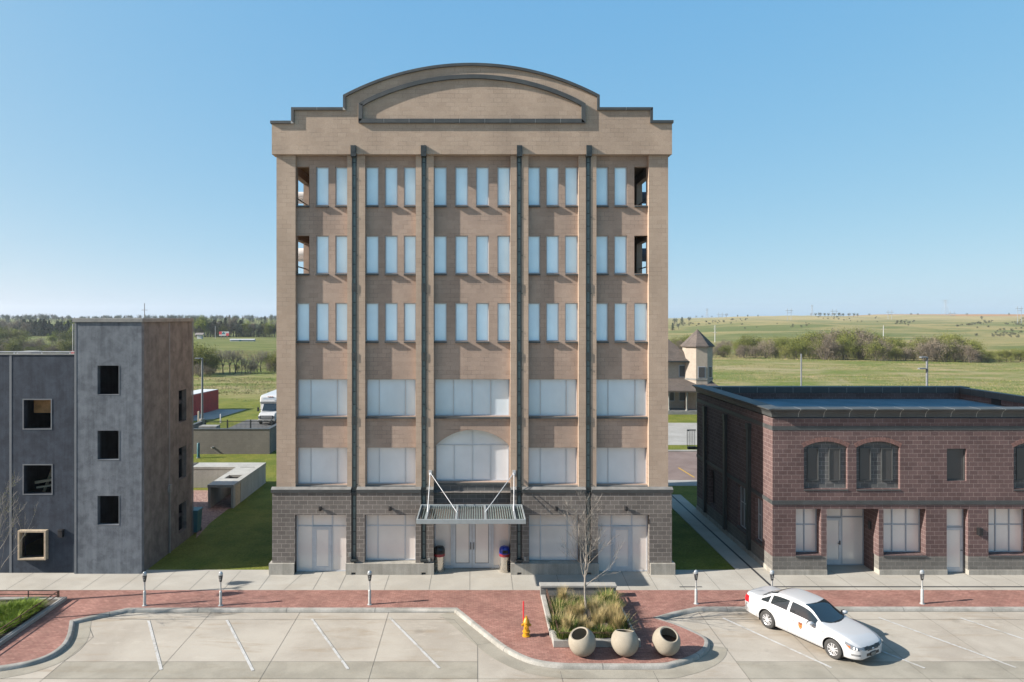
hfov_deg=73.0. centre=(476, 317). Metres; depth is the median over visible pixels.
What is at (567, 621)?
ornamental grass
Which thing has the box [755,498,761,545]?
side window
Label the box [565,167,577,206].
window
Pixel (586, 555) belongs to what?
bare tree
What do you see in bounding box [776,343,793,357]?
hedgerow tree
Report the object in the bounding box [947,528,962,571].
door
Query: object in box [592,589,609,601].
ornamental grass
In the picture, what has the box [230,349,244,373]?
bare tree
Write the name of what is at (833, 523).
door
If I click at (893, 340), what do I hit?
hedgerow tree
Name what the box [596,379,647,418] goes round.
window
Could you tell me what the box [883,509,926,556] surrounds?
shop window
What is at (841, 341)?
hedgerow tree
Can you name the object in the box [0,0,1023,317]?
sky
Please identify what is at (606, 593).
ornamental grass
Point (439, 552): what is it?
litter bin
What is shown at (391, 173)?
window
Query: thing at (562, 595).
ornamental grass
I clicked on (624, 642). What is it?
round planter
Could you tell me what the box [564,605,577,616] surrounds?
ornamental grass
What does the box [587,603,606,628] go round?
ornamental grass
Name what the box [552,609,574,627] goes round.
ornamental grass
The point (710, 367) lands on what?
window
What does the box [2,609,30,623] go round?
leafy plant
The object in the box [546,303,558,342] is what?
window
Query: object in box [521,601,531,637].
fire hydrant
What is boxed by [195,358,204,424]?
lamp post
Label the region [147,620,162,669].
parking line
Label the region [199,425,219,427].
utility box
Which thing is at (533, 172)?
window
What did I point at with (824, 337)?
hedgerow tree
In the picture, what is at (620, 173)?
window
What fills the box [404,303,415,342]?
window
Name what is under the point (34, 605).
leafy plant
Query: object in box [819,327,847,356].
hedgerow tree
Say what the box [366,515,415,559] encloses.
window
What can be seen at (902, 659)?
parking line
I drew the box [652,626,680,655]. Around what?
round planter
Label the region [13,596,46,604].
leafy plant
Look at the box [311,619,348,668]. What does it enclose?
parking line
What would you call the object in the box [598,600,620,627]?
ornamental grass
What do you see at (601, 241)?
window
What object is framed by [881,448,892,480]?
slim window
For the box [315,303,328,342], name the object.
window
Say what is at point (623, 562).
door
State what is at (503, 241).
window
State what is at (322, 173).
window
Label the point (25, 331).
hedgerow tree
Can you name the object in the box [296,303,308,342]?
window
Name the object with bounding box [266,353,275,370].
hedgerow tree
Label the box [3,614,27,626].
leafy plant
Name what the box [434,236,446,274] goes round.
window
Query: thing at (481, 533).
entrance door
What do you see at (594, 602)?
ornamental grass
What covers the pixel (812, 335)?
hedgerow tree
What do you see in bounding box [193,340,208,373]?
leafy tree
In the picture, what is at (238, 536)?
ground
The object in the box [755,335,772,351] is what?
hedgerow tree
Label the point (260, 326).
leafy tree
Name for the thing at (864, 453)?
slim window
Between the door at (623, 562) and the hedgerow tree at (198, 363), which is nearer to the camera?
the door at (623, 562)
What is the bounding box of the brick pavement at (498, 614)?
[0,590,1023,664]
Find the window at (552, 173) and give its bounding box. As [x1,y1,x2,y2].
[546,167,558,206]
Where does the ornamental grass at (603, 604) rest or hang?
in the planter bed at (547, 592)
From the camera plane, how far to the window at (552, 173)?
32.96 m
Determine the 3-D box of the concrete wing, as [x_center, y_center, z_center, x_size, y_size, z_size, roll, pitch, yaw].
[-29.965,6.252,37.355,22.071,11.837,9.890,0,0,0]
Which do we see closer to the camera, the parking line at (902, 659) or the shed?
the parking line at (902, 659)
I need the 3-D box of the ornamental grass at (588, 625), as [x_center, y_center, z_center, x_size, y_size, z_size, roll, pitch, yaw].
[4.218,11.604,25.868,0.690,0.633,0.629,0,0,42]
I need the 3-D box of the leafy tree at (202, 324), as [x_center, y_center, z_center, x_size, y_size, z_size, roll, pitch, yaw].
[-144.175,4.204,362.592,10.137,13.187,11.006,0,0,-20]
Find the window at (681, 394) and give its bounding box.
[679,392,684,400]
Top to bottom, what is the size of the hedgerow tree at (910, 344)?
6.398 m
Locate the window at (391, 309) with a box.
[385,303,397,342]
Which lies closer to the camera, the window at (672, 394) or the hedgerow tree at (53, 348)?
the window at (672, 394)
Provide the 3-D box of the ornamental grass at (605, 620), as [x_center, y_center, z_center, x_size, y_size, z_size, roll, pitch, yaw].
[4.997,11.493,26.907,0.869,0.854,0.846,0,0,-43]
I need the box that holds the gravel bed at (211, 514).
[193,490,230,537]
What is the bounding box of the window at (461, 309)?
[455,303,467,342]
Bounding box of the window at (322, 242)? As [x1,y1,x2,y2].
[315,236,328,274]
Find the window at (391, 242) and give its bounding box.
[385,236,397,274]
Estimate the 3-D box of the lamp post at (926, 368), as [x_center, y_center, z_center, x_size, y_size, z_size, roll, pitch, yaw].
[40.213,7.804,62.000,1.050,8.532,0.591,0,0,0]
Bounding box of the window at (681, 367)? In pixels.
[679,365,684,376]
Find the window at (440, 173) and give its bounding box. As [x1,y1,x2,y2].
[434,167,446,206]
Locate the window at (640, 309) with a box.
[634,303,647,342]
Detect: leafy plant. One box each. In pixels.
[0,596,28,613]
[0,607,12,621]
[0,616,21,630]
[1,605,29,617]
[2,597,34,608]
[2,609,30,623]
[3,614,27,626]
[6,603,41,618]
[10,597,46,614]
[12,608,33,620]
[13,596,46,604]
[16,598,49,612]
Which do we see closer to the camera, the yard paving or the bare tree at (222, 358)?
the yard paving
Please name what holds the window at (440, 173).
in the tall building at (472, 335)
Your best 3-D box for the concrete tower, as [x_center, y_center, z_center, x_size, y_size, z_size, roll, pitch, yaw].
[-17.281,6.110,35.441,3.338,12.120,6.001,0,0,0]
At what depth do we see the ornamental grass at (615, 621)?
25.83 m
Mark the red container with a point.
(210, 399)
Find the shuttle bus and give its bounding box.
[257,390,275,423]
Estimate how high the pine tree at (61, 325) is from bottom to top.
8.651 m
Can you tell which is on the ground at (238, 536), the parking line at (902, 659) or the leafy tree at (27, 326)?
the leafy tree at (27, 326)
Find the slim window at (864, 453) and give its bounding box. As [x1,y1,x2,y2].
[859,448,870,480]
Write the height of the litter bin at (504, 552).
1.205 m
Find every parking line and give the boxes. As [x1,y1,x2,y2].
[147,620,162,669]
[226,620,253,670]
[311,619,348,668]
[389,617,439,667]
[723,618,830,667]
[878,617,1015,667]
[881,651,924,667]
[961,618,1023,638]
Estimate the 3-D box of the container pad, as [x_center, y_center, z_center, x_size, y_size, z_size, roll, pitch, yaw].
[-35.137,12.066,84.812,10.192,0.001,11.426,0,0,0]
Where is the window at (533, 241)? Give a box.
[528,236,539,274]
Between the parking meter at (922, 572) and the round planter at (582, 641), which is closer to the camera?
the round planter at (582, 641)
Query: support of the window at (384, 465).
in the tall building at (472, 335)
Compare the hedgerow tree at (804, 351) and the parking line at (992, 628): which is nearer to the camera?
the parking line at (992, 628)
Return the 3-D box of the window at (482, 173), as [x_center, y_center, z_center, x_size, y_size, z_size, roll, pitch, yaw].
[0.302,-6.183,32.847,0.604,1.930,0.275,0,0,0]
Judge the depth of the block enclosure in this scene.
61.00 m
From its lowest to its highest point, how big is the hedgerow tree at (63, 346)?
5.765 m
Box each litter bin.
[434,545,444,572]
[499,545,509,572]
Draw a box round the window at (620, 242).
[614,236,627,274]
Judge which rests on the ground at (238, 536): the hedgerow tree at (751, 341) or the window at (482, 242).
the hedgerow tree at (751, 341)
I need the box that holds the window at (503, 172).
[498,167,509,206]
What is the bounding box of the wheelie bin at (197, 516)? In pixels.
[193,507,202,531]
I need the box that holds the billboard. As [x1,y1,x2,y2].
[219,332,228,338]
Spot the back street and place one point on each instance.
(686, 462)
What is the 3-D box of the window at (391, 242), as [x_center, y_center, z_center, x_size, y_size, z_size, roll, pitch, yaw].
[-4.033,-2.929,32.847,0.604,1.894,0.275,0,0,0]
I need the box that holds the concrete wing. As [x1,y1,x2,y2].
[0,324,73,572]
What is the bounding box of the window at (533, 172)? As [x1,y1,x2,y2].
[528,167,539,206]
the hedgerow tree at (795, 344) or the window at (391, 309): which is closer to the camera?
the window at (391, 309)
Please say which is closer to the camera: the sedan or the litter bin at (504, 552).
the sedan
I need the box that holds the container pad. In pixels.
[193,409,245,420]
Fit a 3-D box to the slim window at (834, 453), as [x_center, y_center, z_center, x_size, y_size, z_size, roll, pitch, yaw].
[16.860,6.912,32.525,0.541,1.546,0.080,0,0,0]
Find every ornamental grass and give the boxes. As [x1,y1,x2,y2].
[540,609,571,629]
[546,596,573,607]
[546,597,567,618]
[549,624,570,639]
[552,584,568,600]
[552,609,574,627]
[556,595,583,611]
[557,607,577,634]
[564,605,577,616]
[566,592,581,602]
[570,589,591,606]
[570,598,587,621]
[571,617,589,630]
[576,614,587,626]
[582,619,593,629]
[587,595,604,616]
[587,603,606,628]
[588,620,613,638]
[589,594,604,606]
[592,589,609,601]
[593,581,619,599]
[593,621,614,637]
[594,598,615,608]
[596,602,616,622]
[597,592,620,603]
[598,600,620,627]
[605,595,623,609]
[606,598,620,611]
[606,613,637,629]
[609,609,627,629]
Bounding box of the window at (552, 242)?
[546,236,558,274]
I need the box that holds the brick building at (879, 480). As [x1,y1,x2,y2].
[687,385,1023,574]
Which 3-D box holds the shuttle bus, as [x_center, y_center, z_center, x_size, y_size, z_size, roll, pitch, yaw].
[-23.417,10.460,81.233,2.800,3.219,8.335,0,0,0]
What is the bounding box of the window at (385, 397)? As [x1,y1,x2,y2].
[365,379,415,418]
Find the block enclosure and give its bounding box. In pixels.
[193,420,275,453]
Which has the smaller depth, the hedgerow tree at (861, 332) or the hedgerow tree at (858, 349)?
the hedgerow tree at (858, 349)
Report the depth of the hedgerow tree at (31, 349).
211.49 m
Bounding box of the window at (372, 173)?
[365,167,378,206]
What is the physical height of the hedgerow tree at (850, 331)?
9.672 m
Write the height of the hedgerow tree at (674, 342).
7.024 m
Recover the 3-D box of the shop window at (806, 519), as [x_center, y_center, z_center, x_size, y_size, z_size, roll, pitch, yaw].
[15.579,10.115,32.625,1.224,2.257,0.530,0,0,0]
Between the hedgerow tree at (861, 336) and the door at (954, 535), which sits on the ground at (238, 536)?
the hedgerow tree at (861, 336)
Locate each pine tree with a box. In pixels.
[19,319,31,335]
[31,319,43,335]
[38,319,49,335]
[38,324,45,335]
[58,321,63,332]
[63,320,71,333]
[221,318,231,336]
[234,320,247,336]
[256,322,264,336]
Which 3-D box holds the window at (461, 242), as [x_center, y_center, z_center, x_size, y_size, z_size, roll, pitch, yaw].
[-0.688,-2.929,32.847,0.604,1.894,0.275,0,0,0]
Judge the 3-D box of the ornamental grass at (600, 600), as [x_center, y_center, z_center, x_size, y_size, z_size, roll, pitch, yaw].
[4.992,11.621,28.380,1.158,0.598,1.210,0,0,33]
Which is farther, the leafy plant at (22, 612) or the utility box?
the utility box
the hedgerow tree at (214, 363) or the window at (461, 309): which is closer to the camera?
the window at (461, 309)
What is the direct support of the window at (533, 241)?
in the tall building at (472, 335)
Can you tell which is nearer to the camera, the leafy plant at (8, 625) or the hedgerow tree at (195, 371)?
the leafy plant at (8, 625)
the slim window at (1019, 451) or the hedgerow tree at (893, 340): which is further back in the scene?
the hedgerow tree at (893, 340)
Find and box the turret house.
[668,329,717,414]
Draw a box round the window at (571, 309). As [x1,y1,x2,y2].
[565,303,577,342]
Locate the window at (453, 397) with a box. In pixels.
[434,379,509,418]
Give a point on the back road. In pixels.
(677, 433)
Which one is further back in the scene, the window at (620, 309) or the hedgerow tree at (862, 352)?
the hedgerow tree at (862, 352)
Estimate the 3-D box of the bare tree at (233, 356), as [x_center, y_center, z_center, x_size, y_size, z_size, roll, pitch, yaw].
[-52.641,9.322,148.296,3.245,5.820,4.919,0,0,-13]
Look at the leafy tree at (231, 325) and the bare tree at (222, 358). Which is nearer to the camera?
the bare tree at (222, 358)
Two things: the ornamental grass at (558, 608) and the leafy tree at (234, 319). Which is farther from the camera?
the leafy tree at (234, 319)
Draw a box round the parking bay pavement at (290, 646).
[0,611,1023,681]
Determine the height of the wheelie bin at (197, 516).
1.330 m
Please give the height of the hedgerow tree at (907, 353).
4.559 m
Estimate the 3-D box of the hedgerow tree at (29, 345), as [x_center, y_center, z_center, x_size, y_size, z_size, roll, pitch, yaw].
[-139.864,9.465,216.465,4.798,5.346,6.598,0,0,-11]
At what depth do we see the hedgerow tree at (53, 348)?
211.88 m
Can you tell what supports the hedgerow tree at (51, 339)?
on the ground at (238, 536)
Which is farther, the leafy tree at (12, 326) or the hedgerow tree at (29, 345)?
the leafy tree at (12, 326)
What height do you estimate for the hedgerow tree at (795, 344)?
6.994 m
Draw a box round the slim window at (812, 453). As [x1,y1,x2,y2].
[807,448,818,480]
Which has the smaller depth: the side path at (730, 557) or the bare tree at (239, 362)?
the side path at (730, 557)
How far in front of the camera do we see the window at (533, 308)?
32.96 m
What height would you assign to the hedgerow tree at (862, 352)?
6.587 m
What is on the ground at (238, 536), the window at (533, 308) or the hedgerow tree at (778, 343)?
the hedgerow tree at (778, 343)
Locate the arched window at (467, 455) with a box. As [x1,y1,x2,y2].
[436,430,508,484]
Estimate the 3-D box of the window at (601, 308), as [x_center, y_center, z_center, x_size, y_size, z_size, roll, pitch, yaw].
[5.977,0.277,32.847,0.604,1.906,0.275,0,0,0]
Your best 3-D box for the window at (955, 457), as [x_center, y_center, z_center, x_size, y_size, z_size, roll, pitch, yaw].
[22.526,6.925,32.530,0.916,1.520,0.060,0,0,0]
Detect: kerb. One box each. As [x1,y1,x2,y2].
[0,606,1023,670]
[668,450,696,451]
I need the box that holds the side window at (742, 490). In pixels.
[737,486,745,533]
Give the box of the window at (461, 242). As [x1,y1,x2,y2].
[455,236,467,274]
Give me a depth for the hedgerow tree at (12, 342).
211.55 m
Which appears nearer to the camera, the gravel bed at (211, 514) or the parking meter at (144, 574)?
the parking meter at (144, 574)
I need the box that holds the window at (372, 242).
[365,236,378,274]
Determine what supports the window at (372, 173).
in the tall building at (472, 335)
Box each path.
[668,480,696,485]
[672,495,765,569]
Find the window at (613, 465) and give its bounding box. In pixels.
[596,448,647,486]
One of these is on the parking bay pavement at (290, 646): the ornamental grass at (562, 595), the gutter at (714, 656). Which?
the gutter at (714, 656)
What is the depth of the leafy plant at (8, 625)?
26.51 m
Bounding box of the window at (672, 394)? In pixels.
[670,392,674,400]
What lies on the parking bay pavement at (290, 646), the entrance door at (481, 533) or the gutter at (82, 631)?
the gutter at (82, 631)
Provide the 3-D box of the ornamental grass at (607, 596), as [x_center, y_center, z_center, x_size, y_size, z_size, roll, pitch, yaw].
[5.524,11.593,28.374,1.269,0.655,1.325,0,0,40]
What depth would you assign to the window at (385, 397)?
33.05 m
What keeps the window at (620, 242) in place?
in the tall building at (472, 335)
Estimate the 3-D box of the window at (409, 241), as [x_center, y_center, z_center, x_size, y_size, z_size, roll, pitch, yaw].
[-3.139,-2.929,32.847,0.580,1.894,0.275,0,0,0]
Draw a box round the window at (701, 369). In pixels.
[698,366,704,377]
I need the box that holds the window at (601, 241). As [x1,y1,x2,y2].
[596,236,608,274]
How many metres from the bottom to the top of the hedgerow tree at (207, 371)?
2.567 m
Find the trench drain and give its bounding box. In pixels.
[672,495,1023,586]
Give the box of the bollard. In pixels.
[196,443,200,457]
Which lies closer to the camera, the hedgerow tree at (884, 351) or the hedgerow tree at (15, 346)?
the hedgerow tree at (884, 351)
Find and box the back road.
[668,423,696,444]
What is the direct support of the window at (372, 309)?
in the tall building at (472, 335)
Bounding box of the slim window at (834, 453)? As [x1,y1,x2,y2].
[829,448,840,480]
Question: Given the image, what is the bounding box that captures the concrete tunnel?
[193,462,265,507]
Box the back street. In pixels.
[668,452,696,479]
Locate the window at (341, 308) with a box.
[335,303,346,342]
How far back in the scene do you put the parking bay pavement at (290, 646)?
25.22 m
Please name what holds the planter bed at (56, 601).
on the brick pavement at (498, 614)
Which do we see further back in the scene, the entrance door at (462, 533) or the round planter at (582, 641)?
the entrance door at (462, 533)
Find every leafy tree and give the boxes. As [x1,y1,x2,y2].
[3,314,10,321]
[8,322,19,329]
[21,321,32,332]
[38,314,47,320]
[192,315,208,336]
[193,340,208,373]
[195,315,209,331]
[227,317,238,333]
[227,320,235,336]
[232,323,242,336]
[248,322,255,336]
[255,323,262,334]
[266,319,274,336]
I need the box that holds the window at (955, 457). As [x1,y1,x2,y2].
[947,449,964,480]
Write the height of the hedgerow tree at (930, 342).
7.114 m
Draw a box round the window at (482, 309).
[476,303,488,342]
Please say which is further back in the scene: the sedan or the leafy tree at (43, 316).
the leafy tree at (43, 316)
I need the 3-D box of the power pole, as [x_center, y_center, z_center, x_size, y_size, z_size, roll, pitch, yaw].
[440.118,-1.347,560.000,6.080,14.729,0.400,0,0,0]
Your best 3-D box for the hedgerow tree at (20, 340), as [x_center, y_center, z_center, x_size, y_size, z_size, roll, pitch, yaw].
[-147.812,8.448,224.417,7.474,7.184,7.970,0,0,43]
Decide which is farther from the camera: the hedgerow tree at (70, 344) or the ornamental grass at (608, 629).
the hedgerow tree at (70, 344)
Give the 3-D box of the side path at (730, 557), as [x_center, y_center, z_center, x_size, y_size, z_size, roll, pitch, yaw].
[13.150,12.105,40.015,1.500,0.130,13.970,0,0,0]
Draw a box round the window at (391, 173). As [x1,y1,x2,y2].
[385,167,397,206]
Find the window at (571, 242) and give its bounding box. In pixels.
[565,236,577,274]
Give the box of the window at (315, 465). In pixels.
[296,448,346,486]
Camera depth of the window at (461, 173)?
32.96 m
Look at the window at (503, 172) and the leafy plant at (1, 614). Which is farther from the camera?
the window at (503, 172)
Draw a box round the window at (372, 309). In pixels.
[365,303,378,342]
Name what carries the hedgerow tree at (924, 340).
on the ground at (238, 536)
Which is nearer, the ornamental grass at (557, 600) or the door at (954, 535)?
the ornamental grass at (557, 600)
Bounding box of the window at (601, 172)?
[596,167,608,206]
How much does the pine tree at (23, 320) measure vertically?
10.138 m
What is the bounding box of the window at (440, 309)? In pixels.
[434,303,446,342]
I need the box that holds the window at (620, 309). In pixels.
[614,303,627,342]
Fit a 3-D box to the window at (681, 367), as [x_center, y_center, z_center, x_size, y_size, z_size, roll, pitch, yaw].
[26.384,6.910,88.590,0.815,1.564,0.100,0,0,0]
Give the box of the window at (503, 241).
[498,236,509,274]
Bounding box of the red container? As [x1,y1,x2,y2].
[193,389,218,415]
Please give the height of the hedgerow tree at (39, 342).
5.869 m
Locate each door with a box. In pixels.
[312,526,332,569]
[453,524,471,567]
[472,524,490,567]
[611,526,632,569]
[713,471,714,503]
[827,517,840,563]
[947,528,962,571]
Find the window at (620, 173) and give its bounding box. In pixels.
[614,167,627,206]
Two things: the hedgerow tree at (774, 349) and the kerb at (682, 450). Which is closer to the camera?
the kerb at (682, 450)
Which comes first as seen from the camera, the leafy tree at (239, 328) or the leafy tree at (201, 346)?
the leafy tree at (201, 346)
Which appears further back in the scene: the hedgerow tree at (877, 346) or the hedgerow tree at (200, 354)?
the hedgerow tree at (877, 346)
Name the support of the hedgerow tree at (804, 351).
on the ground at (238, 536)
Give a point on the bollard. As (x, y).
(198, 450)
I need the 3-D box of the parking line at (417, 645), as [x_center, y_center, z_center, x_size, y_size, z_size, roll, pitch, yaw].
[-2.397,12.185,26.033,0.100,0.001,4.624,0,0,-29]
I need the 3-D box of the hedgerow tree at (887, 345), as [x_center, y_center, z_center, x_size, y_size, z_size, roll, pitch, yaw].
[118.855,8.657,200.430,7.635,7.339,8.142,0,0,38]
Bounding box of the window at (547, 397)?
[528,379,577,418]
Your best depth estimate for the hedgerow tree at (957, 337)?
194.49 m
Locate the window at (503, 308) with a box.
[498,303,509,342]
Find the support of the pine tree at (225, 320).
on the ground at (238, 536)
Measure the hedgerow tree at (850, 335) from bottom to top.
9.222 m
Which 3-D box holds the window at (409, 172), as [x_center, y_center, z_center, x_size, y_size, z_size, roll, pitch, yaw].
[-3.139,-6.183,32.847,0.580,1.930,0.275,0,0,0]
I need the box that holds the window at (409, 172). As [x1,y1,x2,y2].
[404,167,415,206]
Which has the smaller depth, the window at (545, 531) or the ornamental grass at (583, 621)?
the ornamental grass at (583, 621)
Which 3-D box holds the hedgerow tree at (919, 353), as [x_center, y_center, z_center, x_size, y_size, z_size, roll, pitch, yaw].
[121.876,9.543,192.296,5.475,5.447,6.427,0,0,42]
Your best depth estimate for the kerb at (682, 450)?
62.03 m
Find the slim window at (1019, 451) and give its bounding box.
[1016,448,1023,480]
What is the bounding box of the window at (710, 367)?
[709,366,711,377]
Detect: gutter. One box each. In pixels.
[0,621,90,678]
[440,612,726,678]
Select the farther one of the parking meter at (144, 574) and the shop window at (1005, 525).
the shop window at (1005, 525)
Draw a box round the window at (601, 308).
[596,303,608,342]
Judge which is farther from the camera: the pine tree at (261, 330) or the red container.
the pine tree at (261, 330)
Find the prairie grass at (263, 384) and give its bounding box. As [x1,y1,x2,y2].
[193,350,1023,400]
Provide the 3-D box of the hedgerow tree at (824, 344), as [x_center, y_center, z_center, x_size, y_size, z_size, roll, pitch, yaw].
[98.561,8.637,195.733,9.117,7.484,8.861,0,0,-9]
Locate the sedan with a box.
[745,586,882,659]
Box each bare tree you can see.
[0,472,38,569]
[214,349,227,373]
[225,350,236,373]
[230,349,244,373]
[236,358,246,373]
[251,351,270,371]
[558,487,623,618]
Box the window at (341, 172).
[335,167,346,206]
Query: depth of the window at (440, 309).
32.96 m
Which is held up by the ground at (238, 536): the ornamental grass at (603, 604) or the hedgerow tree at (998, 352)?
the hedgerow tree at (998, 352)
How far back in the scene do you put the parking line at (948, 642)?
25.81 m
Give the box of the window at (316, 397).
[296,379,346,418]
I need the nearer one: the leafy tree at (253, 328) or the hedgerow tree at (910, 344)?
the hedgerow tree at (910, 344)
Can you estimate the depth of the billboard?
335.00 m
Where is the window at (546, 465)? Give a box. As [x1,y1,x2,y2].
[528,448,577,486]
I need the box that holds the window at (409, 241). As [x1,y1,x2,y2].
[404,236,415,274]
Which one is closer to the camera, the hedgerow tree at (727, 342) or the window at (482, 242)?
the window at (482, 242)
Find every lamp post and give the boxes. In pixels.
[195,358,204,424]
[800,354,801,385]
[918,357,927,385]
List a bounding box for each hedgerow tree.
[0,327,11,340]
[0,339,19,352]
[3,338,18,352]
[5,342,22,352]
[7,334,35,350]
[10,327,30,341]
[22,340,34,349]
[25,345,36,350]
[28,336,48,350]
[45,344,59,352]
[46,336,56,343]
[55,330,68,342]
[57,340,73,352]
[63,341,73,352]
[65,332,73,339]
[193,342,219,373]
[193,347,220,369]
[193,353,207,374]
[193,363,207,376]
[203,366,215,376]
[204,352,220,372]
[204,354,222,373]
[216,324,232,336]
[238,360,258,373]
[241,323,253,336]
[259,351,274,370]
[260,323,272,336]
[265,359,275,371]
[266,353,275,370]
[670,335,684,345]
[671,336,683,349]
[713,341,725,354]
[717,343,730,356]
[720,339,733,352]
[731,336,755,355]
[736,332,763,355]
[736,345,752,357]
[748,346,763,357]
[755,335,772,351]
[755,340,777,357]
[770,344,783,357]
[773,336,791,356]
[774,336,786,355]
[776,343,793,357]
[786,338,808,358]
[787,337,803,356]
[794,340,810,358]
[795,327,828,356]
[798,336,815,355]
[804,336,839,359]
[806,330,837,356]
[808,337,826,358]
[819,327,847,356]
[824,339,848,359]
[829,332,859,359]
[833,332,860,356]
[836,326,861,354]
[841,327,877,357]
[847,338,875,359]
[849,328,872,351]
[851,340,867,359]
[859,332,882,357]
[861,339,893,360]
[863,338,887,360]
[875,337,897,358]
[885,336,902,355]
[888,339,908,358]
[888,347,904,360]
[898,346,913,360]
[902,342,922,360]
[904,339,924,357]
[911,334,929,356]
[911,341,940,361]
[922,338,950,360]
[923,335,945,359]
[929,331,970,359]
[929,336,961,361]
[931,331,957,358]
[938,338,970,361]
[953,342,976,361]
[954,338,970,359]
[957,338,985,360]
[960,343,983,362]
[973,352,987,362]
[979,347,988,361]
[986,351,994,361]
[993,348,1008,361]
[1000,349,1014,361]
[1014,350,1023,361]
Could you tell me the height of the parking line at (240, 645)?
0.001 m
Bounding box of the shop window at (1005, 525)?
[988,509,1023,556]
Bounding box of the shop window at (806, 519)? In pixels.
[795,509,821,556]
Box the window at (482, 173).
[476,167,488,206]
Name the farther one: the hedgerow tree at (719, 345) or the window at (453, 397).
the hedgerow tree at (719, 345)
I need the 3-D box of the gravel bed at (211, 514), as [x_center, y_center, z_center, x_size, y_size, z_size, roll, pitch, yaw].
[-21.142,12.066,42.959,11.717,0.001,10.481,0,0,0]
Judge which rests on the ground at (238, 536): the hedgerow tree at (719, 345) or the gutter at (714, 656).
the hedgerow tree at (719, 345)
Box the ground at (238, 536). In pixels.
[0,314,1023,569]
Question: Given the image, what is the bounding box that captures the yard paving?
[229,420,275,427]
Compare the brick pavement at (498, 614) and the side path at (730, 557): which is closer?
the brick pavement at (498, 614)
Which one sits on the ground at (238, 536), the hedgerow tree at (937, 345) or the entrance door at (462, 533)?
the hedgerow tree at (937, 345)
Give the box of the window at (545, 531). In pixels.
[529,515,577,559]
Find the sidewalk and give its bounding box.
[0,565,1023,589]
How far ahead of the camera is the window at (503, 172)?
32.96 m
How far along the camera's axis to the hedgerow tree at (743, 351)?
203.71 m
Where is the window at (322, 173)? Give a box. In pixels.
[315,167,328,206]
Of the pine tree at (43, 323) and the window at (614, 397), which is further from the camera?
the pine tree at (43, 323)
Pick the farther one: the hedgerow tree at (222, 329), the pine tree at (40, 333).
the pine tree at (40, 333)
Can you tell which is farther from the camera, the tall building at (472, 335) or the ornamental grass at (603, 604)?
the tall building at (472, 335)
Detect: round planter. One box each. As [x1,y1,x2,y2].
[568,627,595,656]
[611,629,638,656]
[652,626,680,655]
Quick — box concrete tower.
[72,318,193,573]
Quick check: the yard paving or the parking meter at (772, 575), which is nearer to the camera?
the parking meter at (772, 575)
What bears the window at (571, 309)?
in the tall building at (472, 335)
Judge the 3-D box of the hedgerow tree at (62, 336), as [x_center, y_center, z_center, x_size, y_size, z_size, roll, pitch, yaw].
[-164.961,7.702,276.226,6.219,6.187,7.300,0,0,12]
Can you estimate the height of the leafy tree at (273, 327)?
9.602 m
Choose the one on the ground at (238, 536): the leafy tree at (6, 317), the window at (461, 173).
the leafy tree at (6, 317)
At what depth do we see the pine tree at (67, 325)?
387.68 m
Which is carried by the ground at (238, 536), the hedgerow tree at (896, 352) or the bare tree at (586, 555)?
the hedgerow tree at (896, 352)
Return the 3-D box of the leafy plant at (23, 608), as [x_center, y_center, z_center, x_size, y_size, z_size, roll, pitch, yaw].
[-18.031,11.728,27.503,1.430,0.523,1.373,0,0,11]
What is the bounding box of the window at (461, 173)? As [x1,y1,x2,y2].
[455,167,467,206]
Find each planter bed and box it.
[0,590,66,645]
[539,582,640,646]
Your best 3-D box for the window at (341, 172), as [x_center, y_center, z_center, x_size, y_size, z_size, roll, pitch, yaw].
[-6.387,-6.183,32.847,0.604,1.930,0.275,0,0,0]
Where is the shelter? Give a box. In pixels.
[195,333,204,338]
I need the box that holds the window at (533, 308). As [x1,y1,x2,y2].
[528,303,539,342]
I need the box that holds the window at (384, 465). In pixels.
[365,448,415,486]
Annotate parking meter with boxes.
[142,571,146,605]
[218,571,222,605]
[367,570,371,604]
[694,570,697,604]
[770,570,773,585]
[920,570,924,604]
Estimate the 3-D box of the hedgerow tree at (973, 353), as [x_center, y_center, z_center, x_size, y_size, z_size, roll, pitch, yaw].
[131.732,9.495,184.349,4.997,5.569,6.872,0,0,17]
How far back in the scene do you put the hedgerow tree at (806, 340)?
207.23 m
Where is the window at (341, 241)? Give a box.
[335,236,346,274]
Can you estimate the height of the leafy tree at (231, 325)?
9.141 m
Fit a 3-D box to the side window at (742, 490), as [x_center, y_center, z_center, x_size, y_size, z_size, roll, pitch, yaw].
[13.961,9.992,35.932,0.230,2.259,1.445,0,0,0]
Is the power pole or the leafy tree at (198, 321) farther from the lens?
the power pole
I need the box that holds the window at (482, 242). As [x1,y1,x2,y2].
[476,236,488,274]
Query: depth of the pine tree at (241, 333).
363.07 m
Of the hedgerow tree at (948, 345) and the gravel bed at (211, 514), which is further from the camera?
the hedgerow tree at (948, 345)
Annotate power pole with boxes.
[1015,306,1022,324]
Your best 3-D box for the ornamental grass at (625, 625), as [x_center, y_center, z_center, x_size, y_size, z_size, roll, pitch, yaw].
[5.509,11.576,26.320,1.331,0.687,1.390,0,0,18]
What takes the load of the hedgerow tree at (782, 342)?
on the ground at (238, 536)
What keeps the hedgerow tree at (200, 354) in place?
on the ground at (238, 536)
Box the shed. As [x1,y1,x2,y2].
[229,339,255,340]
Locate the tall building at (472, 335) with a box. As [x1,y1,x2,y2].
[269,63,674,574]
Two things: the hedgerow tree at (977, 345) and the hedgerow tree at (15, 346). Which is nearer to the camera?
the hedgerow tree at (977, 345)
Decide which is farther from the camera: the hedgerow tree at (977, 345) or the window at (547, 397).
the hedgerow tree at (977, 345)

